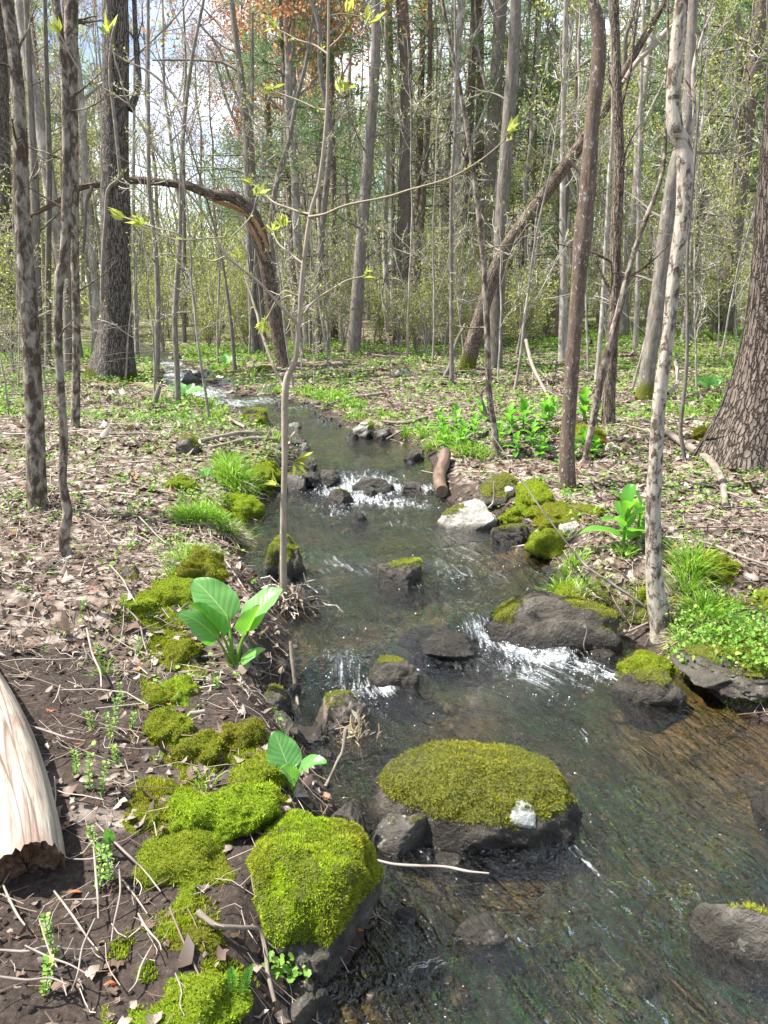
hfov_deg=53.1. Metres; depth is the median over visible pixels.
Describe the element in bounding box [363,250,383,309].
shrub
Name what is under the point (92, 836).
leafy shoot
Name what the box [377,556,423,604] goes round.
rock
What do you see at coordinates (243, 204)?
broken tree
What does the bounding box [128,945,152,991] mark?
stick
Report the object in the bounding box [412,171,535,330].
shrub
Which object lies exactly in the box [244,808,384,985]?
mossy boulder
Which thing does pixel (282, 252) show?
sapling
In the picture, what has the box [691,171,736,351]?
sapling
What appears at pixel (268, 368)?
rock
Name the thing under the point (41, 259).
sapling
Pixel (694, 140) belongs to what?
pine tree
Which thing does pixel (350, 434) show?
rock
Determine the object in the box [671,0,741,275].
tree
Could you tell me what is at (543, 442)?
pleated leaf plant
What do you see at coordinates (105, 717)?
leafy shoot
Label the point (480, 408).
pleated leaf plant
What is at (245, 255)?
shrub
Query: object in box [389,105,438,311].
tree
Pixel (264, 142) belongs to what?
tree
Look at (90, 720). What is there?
leafy shoot
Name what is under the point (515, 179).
pine tree
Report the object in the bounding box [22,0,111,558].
tree
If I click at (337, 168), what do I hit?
tree
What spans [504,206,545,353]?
sapling
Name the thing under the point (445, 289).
shrub
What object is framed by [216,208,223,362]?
sapling
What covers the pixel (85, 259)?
tree
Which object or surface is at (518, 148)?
tree
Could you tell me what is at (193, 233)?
distant foliage
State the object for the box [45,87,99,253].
tree
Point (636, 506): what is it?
pleated leaf plant
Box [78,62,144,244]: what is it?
tree
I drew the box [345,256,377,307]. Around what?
shrub
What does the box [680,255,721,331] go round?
shrub
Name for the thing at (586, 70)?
sapling
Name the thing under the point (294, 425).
rock
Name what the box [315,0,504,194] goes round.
tree
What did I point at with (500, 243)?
sapling
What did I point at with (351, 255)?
shrub
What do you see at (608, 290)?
shrub
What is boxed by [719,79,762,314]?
tree
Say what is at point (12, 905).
stick
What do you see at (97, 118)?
tree
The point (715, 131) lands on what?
pine tree
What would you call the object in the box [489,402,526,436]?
pleated leaf plant
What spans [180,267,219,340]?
shrub
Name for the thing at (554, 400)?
pleated leaf plant
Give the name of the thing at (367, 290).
shrub
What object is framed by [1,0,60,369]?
tree
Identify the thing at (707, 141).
pine tree
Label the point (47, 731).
stick
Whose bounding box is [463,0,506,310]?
tree
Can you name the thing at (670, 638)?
grass tuft
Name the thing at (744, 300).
shrub
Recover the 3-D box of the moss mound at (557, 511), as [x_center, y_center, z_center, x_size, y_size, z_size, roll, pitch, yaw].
[1.224,0.027,5.079,0.507,0.155,0.543,0,14,0]
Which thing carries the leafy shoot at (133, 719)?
on the ground at (68, 878)
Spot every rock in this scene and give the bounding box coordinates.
[115,564,138,580]
[175,432,200,454]
[181,374,201,386]
[239,407,267,421]
[248,414,273,427]
[255,365,277,372]
[262,381,273,392]
[263,683,291,715]
[264,534,306,589]
[273,471,307,498]
[273,711,300,737]
[286,976,332,1023]
[289,422,301,434]
[289,439,306,446]
[296,456,317,471]
[297,726,326,749]
[298,443,310,452]
[304,472,319,489]
[313,689,372,748]
[321,469,339,491]
[322,487,353,515]
[330,801,368,835]
[345,430,357,447]
[347,508,368,533]
[351,421,374,450]
[352,476,396,503]
[364,487,378,506]
[364,654,419,717]
[370,428,390,445]
[374,813,426,871]
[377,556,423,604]
[394,906,417,931]
[395,366,411,375]
[397,625,475,659]
[400,481,421,502]
[403,450,423,468]
[435,498,497,547]
[435,852,461,876]
[452,914,508,954]
[478,471,517,508]
[490,523,530,553]
[541,565,556,575]
[558,518,578,535]
[584,649,614,663]
[605,442,622,451]
[610,667,686,733]
[670,632,767,701]
[690,901,767,991]
[693,419,704,425]
[747,549,767,555]
[750,791,767,837]
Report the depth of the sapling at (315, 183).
12.10 m
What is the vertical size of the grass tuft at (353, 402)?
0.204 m
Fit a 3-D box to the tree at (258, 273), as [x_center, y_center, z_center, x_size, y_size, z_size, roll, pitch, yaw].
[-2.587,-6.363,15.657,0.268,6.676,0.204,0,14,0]
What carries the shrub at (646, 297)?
on the ground at (68, 878)
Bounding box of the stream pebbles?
[246,436,767,1023]
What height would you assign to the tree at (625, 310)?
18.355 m
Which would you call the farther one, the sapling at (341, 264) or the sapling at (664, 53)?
the sapling at (341, 264)
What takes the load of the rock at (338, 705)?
on the ground at (68, 878)
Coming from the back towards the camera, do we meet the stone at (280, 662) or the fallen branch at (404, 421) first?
the fallen branch at (404, 421)
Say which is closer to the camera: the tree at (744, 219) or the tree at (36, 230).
the tree at (36, 230)
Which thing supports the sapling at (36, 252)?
on the ground at (68, 878)
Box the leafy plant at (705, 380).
[697,374,722,388]
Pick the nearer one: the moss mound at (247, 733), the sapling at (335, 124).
the moss mound at (247, 733)
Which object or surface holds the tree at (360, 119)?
on the ground at (68, 878)
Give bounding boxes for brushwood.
[0,297,144,418]
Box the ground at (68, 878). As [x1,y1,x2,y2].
[0,300,767,1023]
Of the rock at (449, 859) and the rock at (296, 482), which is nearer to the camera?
the rock at (449, 859)
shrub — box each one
[0,163,53,320]
[0,205,84,343]
[0,290,39,374]
[1,291,20,351]
[14,272,62,337]
[80,269,99,312]
[80,279,99,323]
[85,215,164,329]
[94,228,146,283]
[131,242,196,349]
[132,251,175,323]
[138,270,152,319]
[141,257,200,338]
[146,245,199,317]
[158,213,244,336]
[169,213,244,344]
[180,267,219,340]
[187,259,247,332]
[189,264,216,301]
[189,297,226,345]
[201,245,247,336]
[206,190,286,309]
[216,214,288,316]
[220,272,266,346]
[245,241,312,328]
[278,217,349,355]
[278,221,316,273]
[283,288,322,339]
[284,268,329,333]
[291,208,375,339]
[304,240,385,345]
[307,272,340,341]
[311,239,378,316]
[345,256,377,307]
[346,260,374,310]
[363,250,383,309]
[363,281,378,317]
[364,282,384,309]
[364,292,402,343]
[367,246,425,345]
[373,252,421,340]
[386,267,442,353]
[397,267,447,352]
[400,280,448,345]
[401,213,478,344]
[411,218,458,308]
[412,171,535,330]
[416,273,467,343]
[424,208,521,338]
[435,266,481,350]
[446,235,520,347]
[503,257,567,342]
[504,250,549,336]
[505,260,517,315]
[521,272,571,337]
[532,285,553,317]
[550,257,609,319]
[571,208,645,324]
[588,233,647,315]
[589,232,609,307]
[591,215,645,287]
[598,193,698,334]
[624,136,759,342]
[676,280,715,334]
[680,253,719,333]
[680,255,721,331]
[684,246,752,334]
[727,234,751,314]
[737,274,747,329]
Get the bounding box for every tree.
[0,0,14,354]
[0,0,47,509]
[0,0,100,365]
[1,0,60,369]
[1,176,288,366]
[7,0,84,311]
[7,0,117,427]
[8,0,61,331]
[9,0,157,234]
[9,16,58,337]
[9,19,60,340]
[10,0,100,327]
[10,2,90,279]
[11,82,59,218]
[11,113,53,258]
[12,153,60,235]
[15,0,83,358]
[18,0,61,332]
[19,0,187,354]
[20,0,144,332]
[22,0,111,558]
[22,2,99,216]
[24,9,99,182]
[35,0,150,266]
[40,2,99,262]
[42,0,143,268]
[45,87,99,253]
[50,0,71,376]
[53,2,156,203]
[55,4,159,190]
[55,72,100,296]
[78,17,140,235]
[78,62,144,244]
[79,50,154,239]
[83,0,142,382]
[94,0,205,319]
[99,0,168,383]
[99,0,241,403]
[128,0,245,326]
[129,19,157,356]
[129,135,154,313]
[131,124,189,281]
[135,102,194,277]
[137,0,395,342]
[141,0,342,337]
[150,0,243,311]
[152,0,259,354]
[162,0,200,342]
[167,20,265,326]
[169,207,198,307]
[171,68,236,313]
[189,0,356,299]
[194,0,339,320]
[199,0,421,341]
[201,18,284,306]
[202,0,313,296]
[209,9,382,286]
[210,10,300,310]
[212,92,245,257]
[218,0,436,347]
[227,0,358,308]
[231,0,371,325]
[249,0,457,307]
[249,14,266,352]
[250,0,323,329]
[260,87,330,331]
[261,17,369,247]
[261,60,353,222]
[263,1,396,238]
[273,79,337,285]
[276,66,355,299]
[281,159,330,253]
[283,0,354,354]
[301,5,440,305]
[308,10,384,313]
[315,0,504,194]
[327,8,398,302]
[330,0,422,357]
[330,5,383,247]
[336,1,462,265]
[337,3,395,319]
[338,0,559,328]
[339,0,558,300]
[343,0,491,331]
[359,0,487,304]
[365,0,588,313]
[369,4,416,325]
[369,16,437,247]
[370,0,461,333]
[371,8,439,222]
[373,0,575,288]
[374,0,474,298]
[377,1,475,302]
[380,0,508,321]
[389,59,445,245]
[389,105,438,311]
[393,0,412,341]
[412,0,530,304]
[423,0,472,384]
[423,0,521,342]
[423,2,502,312]
[425,0,529,459]
[427,0,606,315]
[439,23,501,237]
[440,3,558,316]
[447,0,612,304]
[449,0,534,259]
[458,0,671,369]
[459,5,599,314]
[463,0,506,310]
[466,0,558,224]
[466,0,623,324]
[470,0,542,367]
[484,0,555,142]
[490,1,667,317]
[497,0,664,328]
[498,11,551,229]
[510,0,604,321]
[514,101,544,262]
[515,0,645,206]
[517,0,611,314]
[519,80,604,309]
[520,1,647,292]
[522,0,660,328]
[522,79,580,243]
[529,0,637,214]
[535,0,673,275]
[536,0,649,317]
[541,0,757,323]
[541,2,611,337]
[543,0,581,360]
[544,0,670,425]
[548,3,654,259]
[558,0,606,490]
[562,0,612,381]
[571,2,705,317]
[571,62,627,309]
[572,0,699,313]
[572,4,728,241]
[581,0,692,461]
[592,101,658,263]
[597,1,673,282]
[597,1,766,324]
[599,5,666,307]
[600,0,765,291]
[602,0,749,399]
[603,0,767,335]
[604,0,767,174]
[606,0,663,348]
[606,0,707,334]
[621,0,767,342]
[623,2,731,308]
[624,6,767,173]
[627,0,765,331]
[643,3,758,268]
[644,134,668,242]
[645,0,717,643]
[647,27,728,207]
[649,0,767,222]
[651,6,767,308]
[652,0,765,322]
[657,16,767,188]
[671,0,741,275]
[690,40,767,473]
[693,12,767,285]
[694,0,765,274]
[698,0,766,51]
[699,0,765,326]
[703,0,760,335]
[705,12,766,293]
[705,39,766,311]
[717,145,757,267]
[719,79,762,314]
[740,98,764,306]
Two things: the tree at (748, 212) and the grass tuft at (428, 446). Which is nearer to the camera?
the grass tuft at (428, 446)
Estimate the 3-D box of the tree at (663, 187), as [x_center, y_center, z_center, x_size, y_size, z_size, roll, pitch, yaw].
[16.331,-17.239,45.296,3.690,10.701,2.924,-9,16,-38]
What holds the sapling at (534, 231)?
on the ground at (68, 878)
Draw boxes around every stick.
[0,658,74,662]
[0,940,64,952]
[0,975,66,984]
[3,885,24,925]
[8,614,54,624]
[24,945,85,972]
[30,723,84,740]
[38,918,66,995]
[53,890,98,950]
[54,776,55,803]
[64,895,109,900]
[71,918,95,991]
[73,855,114,859]
[86,627,101,687]
[86,834,147,913]
[93,847,98,918]
[95,822,160,891]
[99,869,120,941]
[110,565,134,600]
[126,608,147,654]
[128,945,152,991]
[133,527,150,542]
[137,913,161,950]
[138,515,165,542]
[175,973,185,1015]
[190,709,204,715]
[195,909,276,1002]
[220,552,247,593]
[377,859,488,873]
[386,426,418,439]
[481,419,647,610]
[487,481,494,508]
[583,613,611,687]
[616,622,648,636]
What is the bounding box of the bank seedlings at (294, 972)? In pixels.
[172,430,767,983]
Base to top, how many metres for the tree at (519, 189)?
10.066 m
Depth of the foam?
3.72 m
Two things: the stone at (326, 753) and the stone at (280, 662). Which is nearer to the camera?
the stone at (326, 753)
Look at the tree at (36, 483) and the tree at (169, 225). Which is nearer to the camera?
the tree at (36, 483)
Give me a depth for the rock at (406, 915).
2.12 m
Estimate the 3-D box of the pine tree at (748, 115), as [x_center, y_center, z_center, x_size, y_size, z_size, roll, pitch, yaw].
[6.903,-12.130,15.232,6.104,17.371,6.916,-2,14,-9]
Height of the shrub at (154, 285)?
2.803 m
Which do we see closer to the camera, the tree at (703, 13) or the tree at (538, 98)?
the tree at (703, 13)
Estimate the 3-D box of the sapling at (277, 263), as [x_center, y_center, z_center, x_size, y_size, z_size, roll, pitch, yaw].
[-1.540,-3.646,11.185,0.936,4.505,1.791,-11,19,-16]
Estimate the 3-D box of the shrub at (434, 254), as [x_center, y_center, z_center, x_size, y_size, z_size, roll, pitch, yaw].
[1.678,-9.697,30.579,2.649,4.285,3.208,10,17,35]
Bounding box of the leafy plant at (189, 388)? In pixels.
[167,382,203,399]
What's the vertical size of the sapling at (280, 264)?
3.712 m
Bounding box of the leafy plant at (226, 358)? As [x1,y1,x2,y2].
[218,354,236,364]
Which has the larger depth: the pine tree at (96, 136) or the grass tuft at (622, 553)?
the pine tree at (96, 136)
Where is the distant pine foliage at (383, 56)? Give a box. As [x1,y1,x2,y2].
[24,10,758,287]
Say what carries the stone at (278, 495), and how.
on the ground at (68, 878)
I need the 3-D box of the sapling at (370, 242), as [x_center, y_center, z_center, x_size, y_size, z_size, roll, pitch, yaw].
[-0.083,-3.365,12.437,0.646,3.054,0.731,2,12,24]
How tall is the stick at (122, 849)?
0.044 m
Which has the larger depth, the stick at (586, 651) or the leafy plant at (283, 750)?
the stick at (586, 651)
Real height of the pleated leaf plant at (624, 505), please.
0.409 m
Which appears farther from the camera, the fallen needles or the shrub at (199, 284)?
the shrub at (199, 284)
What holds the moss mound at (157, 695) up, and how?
on the ground at (68, 878)
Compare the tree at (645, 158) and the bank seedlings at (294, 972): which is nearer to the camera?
the bank seedlings at (294, 972)
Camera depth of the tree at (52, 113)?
32.97 m
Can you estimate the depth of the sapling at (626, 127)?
16.59 m
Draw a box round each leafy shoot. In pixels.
[38,912,62,961]
[39,954,55,995]
[70,749,80,775]
[79,595,85,609]
[84,752,95,789]
[85,711,96,730]
[85,825,100,860]
[93,643,103,664]
[93,843,106,888]
[97,760,109,794]
[100,844,114,880]
[102,712,113,739]
[110,744,121,767]
[111,697,119,728]
[116,682,124,706]
[128,711,136,729]
[134,636,142,655]
[212,676,219,689]
[271,960,284,972]
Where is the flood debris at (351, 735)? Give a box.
[328,709,381,760]
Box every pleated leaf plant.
[425,409,453,431]
[431,424,455,446]
[446,402,471,429]
[453,419,477,446]
[468,398,494,422]
[468,413,484,436]
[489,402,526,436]
[492,422,513,444]
[503,431,525,456]
[505,398,541,429]
[520,418,551,449]
[524,395,560,429]
[531,432,557,458]
[536,393,561,421]
[575,425,598,454]
[575,440,582,454]
[576,387,600,421]
[578,484,644,548]
[579,435,607,458]
[611,490,664,539]
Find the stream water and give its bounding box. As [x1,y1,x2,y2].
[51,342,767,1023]
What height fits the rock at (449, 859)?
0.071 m
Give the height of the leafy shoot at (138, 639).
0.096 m
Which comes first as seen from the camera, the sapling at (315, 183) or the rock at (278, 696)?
the rock at (278, 696)
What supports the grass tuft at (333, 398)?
on the ground at (68, 878)
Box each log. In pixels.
[0,673,65,883]
[433,448,450,496]
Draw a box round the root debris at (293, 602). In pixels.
[250,573,343,629]
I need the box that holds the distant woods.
[10,3,762,314]
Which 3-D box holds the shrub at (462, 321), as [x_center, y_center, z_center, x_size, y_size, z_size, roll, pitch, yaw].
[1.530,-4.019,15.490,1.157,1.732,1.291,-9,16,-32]
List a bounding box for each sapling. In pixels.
[0,161,66,387]
[0,211,52,402]
[0,331,9,410]
[14,186,52,321]
[41,279,69,369]
[47,0,518,609]
[79,216,100,332]
[80,117,194,392]
[111,38,231,421]
[124,115,187,379]
[130,243,142,337]
[154,41,236,370]
[209,56,297,355]
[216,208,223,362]
[223,235,247,350]
[233,86,322,388]
[234,185,280,356]
[245,137,330,358]
[253,114,349,372]
[254,200,291,344]
[268,132,349,347]
[272,230,311,371]
[299,136,385,308]
[300,65,384,349]
[305,264,324,383]
[323,194,351,319]
[346,230,373,348]
[351,28,479,357]
[358,205,400,375]
[370,100,437,343]
[375,173,419,345]
[379,59,494,362]
[417,155,477,350]
[419,158,487,340]
[426,192,473,327]
[428,220,474,322]
[432,225,465,354]
[432,272,449,342]
[446,195,480,326]
[448,136,490,351]
[450,120,552,380]
[465,10,611,390]
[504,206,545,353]
[509,81,608,354]
[511,144,572,351]
[530,76,628,371]
[579,80,638,337]
[588,98,720,389]
[591,220,609,336]
[605,0,747,369]
[621,256,632,327]
[623,254,644,335]
[644,0,712,459]
[671,125,730,392]
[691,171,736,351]
[692,0,767,245]
[695,104,762,359]
[695,224,748,334]
[728,207,751,358]
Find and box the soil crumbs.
[0,559,422,1022]
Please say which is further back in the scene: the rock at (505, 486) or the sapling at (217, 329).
the sapling at (217, 329)
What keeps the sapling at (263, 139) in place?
on the ground at (68, 878)
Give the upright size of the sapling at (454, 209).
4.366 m
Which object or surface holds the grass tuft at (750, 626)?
on the ground at (68, 878)
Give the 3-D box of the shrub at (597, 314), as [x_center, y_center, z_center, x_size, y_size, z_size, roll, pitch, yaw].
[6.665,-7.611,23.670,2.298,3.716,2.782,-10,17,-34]
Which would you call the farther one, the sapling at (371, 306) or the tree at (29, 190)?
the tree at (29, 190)
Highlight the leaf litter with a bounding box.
[0,320,767,1023]
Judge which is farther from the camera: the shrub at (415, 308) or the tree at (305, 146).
the tree at (305, 146)
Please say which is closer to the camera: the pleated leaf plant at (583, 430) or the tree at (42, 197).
the pleated leaf plant at (583, 430)
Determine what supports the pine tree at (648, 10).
on the ground at (68, 878)
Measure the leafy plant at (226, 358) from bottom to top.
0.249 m
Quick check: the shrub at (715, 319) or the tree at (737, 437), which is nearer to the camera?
the tree at (737, 437)
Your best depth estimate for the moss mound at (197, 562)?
3.87 m
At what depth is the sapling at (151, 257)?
9.39 m
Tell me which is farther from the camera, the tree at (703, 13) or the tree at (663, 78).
the tree at (663, 78)
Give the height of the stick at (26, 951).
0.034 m
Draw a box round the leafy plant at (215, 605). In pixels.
[178,577,282,667]
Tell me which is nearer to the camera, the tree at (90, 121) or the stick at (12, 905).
the stick at (12, 905)
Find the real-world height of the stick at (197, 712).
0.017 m
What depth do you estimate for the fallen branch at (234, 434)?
7.23 m
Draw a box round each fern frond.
[226,967,237,991]
[238,964,253,992]
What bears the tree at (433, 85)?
on the ground at (68, 878)
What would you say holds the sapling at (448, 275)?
on the ground at (68, 878)
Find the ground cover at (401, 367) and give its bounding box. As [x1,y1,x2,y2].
[0,318,740,553]
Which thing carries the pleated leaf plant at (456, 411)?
on the ground at (68, 878)
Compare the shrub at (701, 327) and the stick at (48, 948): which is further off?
the shrub at (701, 327)
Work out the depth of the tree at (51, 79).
38.67 m
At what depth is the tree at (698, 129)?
40.60 m
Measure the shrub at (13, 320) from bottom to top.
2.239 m
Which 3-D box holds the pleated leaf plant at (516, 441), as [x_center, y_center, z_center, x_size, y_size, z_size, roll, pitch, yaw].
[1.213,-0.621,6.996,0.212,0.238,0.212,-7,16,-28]
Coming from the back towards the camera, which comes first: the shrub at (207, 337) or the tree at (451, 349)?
the shrub at (207, 337)
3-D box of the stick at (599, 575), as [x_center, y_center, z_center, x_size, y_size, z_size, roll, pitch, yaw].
[0.937,0.024,4.102,1.100,0.947,0.128,11,18,38]
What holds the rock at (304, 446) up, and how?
on the ground at (68, 878)
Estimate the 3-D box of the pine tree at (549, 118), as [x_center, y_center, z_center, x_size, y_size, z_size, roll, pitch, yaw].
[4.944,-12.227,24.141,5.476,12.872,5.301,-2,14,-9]
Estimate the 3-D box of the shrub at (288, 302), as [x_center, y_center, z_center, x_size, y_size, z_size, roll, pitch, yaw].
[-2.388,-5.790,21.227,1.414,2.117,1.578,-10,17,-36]
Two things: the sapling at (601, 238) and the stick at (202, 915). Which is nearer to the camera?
the stick at (202, 915)
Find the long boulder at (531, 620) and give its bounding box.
[469,590,622,667]
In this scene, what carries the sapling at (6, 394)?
on the ground at (68, 878)
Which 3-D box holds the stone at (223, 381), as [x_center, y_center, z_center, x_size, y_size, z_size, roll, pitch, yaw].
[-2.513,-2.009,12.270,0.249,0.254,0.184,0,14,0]
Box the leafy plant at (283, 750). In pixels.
[267,730,326,799]
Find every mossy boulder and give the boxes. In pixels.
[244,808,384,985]
[363,738,582,882]
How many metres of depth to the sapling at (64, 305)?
9.48 m
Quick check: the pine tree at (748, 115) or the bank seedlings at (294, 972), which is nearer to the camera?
the bank seedlings at (294, 972)
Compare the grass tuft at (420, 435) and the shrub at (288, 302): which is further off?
the shrub at (288, 302)
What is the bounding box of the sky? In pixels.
[10,0,764,299]
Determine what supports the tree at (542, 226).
on the ground at (68, 878)
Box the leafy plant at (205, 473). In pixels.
[198,467,210,482]
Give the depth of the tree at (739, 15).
18.29 m
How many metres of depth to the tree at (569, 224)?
21.23 m
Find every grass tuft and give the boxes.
[84,656,118,674]
[147,551,181,578]
[151,536,219,565]
[158,497,240,536]
[166,505,219,531]
[172,543,232,567]
[185,761,231,792]
[189,396,219,407]
[191,451,271,496]
[197,360,232,370]
[199,407,227,419]
[201,507,259,547]
[202,447,256,469]
[213,404,230,413]
[216,470,269,501]
[236,365,271,376]
[252,428,290,445]
[257,383,281,394]
[290,383,319,394]
[292,387,342,400]
[312,388,361,402]
[331,395,380,409]
[341,408,369,421]
[371,406,400,419]
[392,422,423,441]
[409,425,438,442]
[415,431,457,453]
[425,428,473,445]
[432,436,483,463]
[458,439,504,462]
[535,563,587,592]
[546,524,584,554]
[547,546,597,579]
[560,573,613,600]
[604,538,641,558]
[643,558,725,598]
[648,613,715,660]
[662,532,736,589]
[666,403,708,415]
[667,587,748,626]
[671,626,723,649]
[699,589,754,615]
[703,393,723,410]
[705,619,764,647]
[721,614,767,634]
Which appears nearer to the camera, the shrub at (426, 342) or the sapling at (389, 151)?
the shrub at (426, 342)
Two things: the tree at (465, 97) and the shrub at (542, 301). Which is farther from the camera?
the tree at (465, 97)
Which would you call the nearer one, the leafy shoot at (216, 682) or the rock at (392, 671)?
the leafy shoot at (216, 682)
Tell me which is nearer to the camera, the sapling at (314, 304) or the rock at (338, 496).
the rock at (338, 496)
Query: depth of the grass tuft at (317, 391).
10.86 m
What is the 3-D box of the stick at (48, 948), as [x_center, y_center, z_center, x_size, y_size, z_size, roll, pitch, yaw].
[-0.716,0.954,1.656,0.007,0.015,0.239,-10,17,-35]
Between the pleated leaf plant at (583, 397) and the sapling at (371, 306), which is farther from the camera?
the sapling at (371, 306)
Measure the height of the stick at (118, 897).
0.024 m
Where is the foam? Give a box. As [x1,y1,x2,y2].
[297,477,614,704]
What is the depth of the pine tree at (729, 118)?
25.07 m
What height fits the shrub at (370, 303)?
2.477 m
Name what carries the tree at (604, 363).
on the ground at (68, 878)
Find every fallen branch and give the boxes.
[94,432,170,437]
[198,431,276,440]
[213,436,277,447]
[225,415,246,428]
[326,392,385,406]
[382,415,428,423]
[524,339,555,400]
[664,416,752,507]
[698,540,767,566]
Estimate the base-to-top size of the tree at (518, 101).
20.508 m
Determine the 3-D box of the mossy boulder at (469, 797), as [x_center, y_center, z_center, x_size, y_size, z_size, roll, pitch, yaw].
[0.290,1.039,2.612,0.730,0.538,0.438,0,14,0]
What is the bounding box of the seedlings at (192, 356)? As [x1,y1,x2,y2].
[0,326,767,755]
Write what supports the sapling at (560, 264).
on the ground at (68, 878)
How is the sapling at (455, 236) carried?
on the ground at (68, 878)
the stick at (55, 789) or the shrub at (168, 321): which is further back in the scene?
the shrub at (168, 321)
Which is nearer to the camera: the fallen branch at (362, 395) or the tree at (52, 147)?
the fallen branch at (362, 395)
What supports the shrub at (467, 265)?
on the ground at (68, 878)
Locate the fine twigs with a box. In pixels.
[0,325,767,1023]
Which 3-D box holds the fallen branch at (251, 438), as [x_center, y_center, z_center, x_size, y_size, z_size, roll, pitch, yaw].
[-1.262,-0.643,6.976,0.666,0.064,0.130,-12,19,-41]
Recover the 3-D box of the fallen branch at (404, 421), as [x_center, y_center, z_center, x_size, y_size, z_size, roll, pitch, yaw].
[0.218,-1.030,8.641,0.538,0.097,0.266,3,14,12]
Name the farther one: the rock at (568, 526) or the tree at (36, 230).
the tree at (36, 230)
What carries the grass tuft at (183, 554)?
on the ground at (68, 878)
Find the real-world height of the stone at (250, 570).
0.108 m
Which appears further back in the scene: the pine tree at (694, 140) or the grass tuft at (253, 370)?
the pine tree at (694, 140)
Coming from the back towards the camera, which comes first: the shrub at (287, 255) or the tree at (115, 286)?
the shrub at (287, 255)
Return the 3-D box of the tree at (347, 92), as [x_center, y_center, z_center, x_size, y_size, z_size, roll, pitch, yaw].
[-0.813,-19.612,31.237,6.896,23.560,6.605,-12,18,-37]
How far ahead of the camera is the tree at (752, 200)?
36.91 m
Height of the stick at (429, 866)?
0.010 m
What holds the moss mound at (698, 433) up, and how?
on the ground at (68, 878)
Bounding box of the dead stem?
[443,324,465,377]
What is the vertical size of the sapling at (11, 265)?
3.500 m
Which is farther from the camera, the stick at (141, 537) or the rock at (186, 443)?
the rock at (186, 443)
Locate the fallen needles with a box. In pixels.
[1,501,327,1023]
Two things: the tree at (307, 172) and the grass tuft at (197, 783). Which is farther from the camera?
the tree at (307, 172)
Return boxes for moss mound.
[116,799,167,835]
[125,589,161,619]
[127,1001,175,1023]
[129,827,236,891]
[141,682,178,709]
[141,706,194,747]
[146,575,195,609]
[152,967,253,1023]
[159,638,203,671]
[160,674,200,706]
[161,474,200,493]
[163,780,283,846]
[163,925,226,958]
[164,545,233,582]
[165,728,224,766]
[171,881,200,914]
[214,716,269,752]
[220,491,265,522]
[227,749,287,790]
[248,459,280,490]
[497,506,522,525]
[514,478,553,518]
[523,527,568,559]
[529,500,604,529]
[546,580,588,599]
[575,423,606,444]
[615,649,675,677]
[636,585,646,606]
[683,549,741,586]
[690,424,707,440]
[749,588,767,612]
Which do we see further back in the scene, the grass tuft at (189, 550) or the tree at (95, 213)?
the tree at (95, 213)
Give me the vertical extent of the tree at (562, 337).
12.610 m
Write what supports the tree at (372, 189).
on the ground at (68, 878)
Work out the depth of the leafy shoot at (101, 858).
1.93 m
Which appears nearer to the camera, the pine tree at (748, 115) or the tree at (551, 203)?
the pine tree at (748, 115)
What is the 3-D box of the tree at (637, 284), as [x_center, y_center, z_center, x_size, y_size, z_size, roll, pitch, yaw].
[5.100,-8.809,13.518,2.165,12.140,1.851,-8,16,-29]
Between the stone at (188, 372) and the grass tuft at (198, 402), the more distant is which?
the stone at (188, 372)
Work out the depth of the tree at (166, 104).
27.30 m
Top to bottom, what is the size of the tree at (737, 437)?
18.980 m
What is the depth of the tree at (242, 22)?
30.61 m
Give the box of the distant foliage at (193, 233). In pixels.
[23,6,750,319]
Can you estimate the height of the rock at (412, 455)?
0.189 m
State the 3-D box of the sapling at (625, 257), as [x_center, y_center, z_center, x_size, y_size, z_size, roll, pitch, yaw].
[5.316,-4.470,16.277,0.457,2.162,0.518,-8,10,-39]
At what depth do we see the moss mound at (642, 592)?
4.04 m
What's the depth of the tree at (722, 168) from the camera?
31.89 m
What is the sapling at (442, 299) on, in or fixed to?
on the ground at (68, 878)
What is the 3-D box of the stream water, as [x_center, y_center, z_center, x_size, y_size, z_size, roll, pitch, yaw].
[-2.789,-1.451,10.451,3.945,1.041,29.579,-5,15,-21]
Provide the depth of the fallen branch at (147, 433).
6.96 m
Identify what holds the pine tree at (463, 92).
on the ground at (68, 878)
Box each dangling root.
[289,641,301,721]
[324,729,347,787]
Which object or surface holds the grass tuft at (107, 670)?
on the ground at (68, 878)
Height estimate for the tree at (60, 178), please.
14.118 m
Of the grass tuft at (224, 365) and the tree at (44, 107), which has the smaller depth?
the grass tuft at (224, 365)
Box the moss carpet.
[97,461,765,1023]
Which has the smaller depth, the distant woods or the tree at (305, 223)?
the tree at (305, 223)
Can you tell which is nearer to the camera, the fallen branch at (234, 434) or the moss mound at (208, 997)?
the moss mound at (208, 997)
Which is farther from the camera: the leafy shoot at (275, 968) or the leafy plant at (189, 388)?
the leafy plant at (189, 388)
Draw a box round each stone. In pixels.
[183,370,192,377]
[203,370,214,377]
[219,378,233,385]
[246,568,256,576]
[263,576,276,586]
[269,390,279,395]
[273,400,280,409]
[275,493,280,500]
[278,660,286,669]
[291,684,306,699]
[305,404,313,408]
[310,401,320,404]
[317,735,329,747]
[321,748,334,763]
[546,575,552,583]
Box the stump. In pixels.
[151,385,161,407]
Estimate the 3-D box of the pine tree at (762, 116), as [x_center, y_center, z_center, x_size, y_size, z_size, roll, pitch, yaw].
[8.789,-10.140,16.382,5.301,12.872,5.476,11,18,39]
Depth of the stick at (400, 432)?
8.23 m
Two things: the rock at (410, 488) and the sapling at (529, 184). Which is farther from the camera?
the sapling at (529, 184)
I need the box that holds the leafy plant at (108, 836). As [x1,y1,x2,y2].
[103,829,115,853]
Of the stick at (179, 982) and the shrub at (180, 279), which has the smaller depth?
the stick at (179, 982)
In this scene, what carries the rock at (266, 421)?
on the ground at (68, 878)

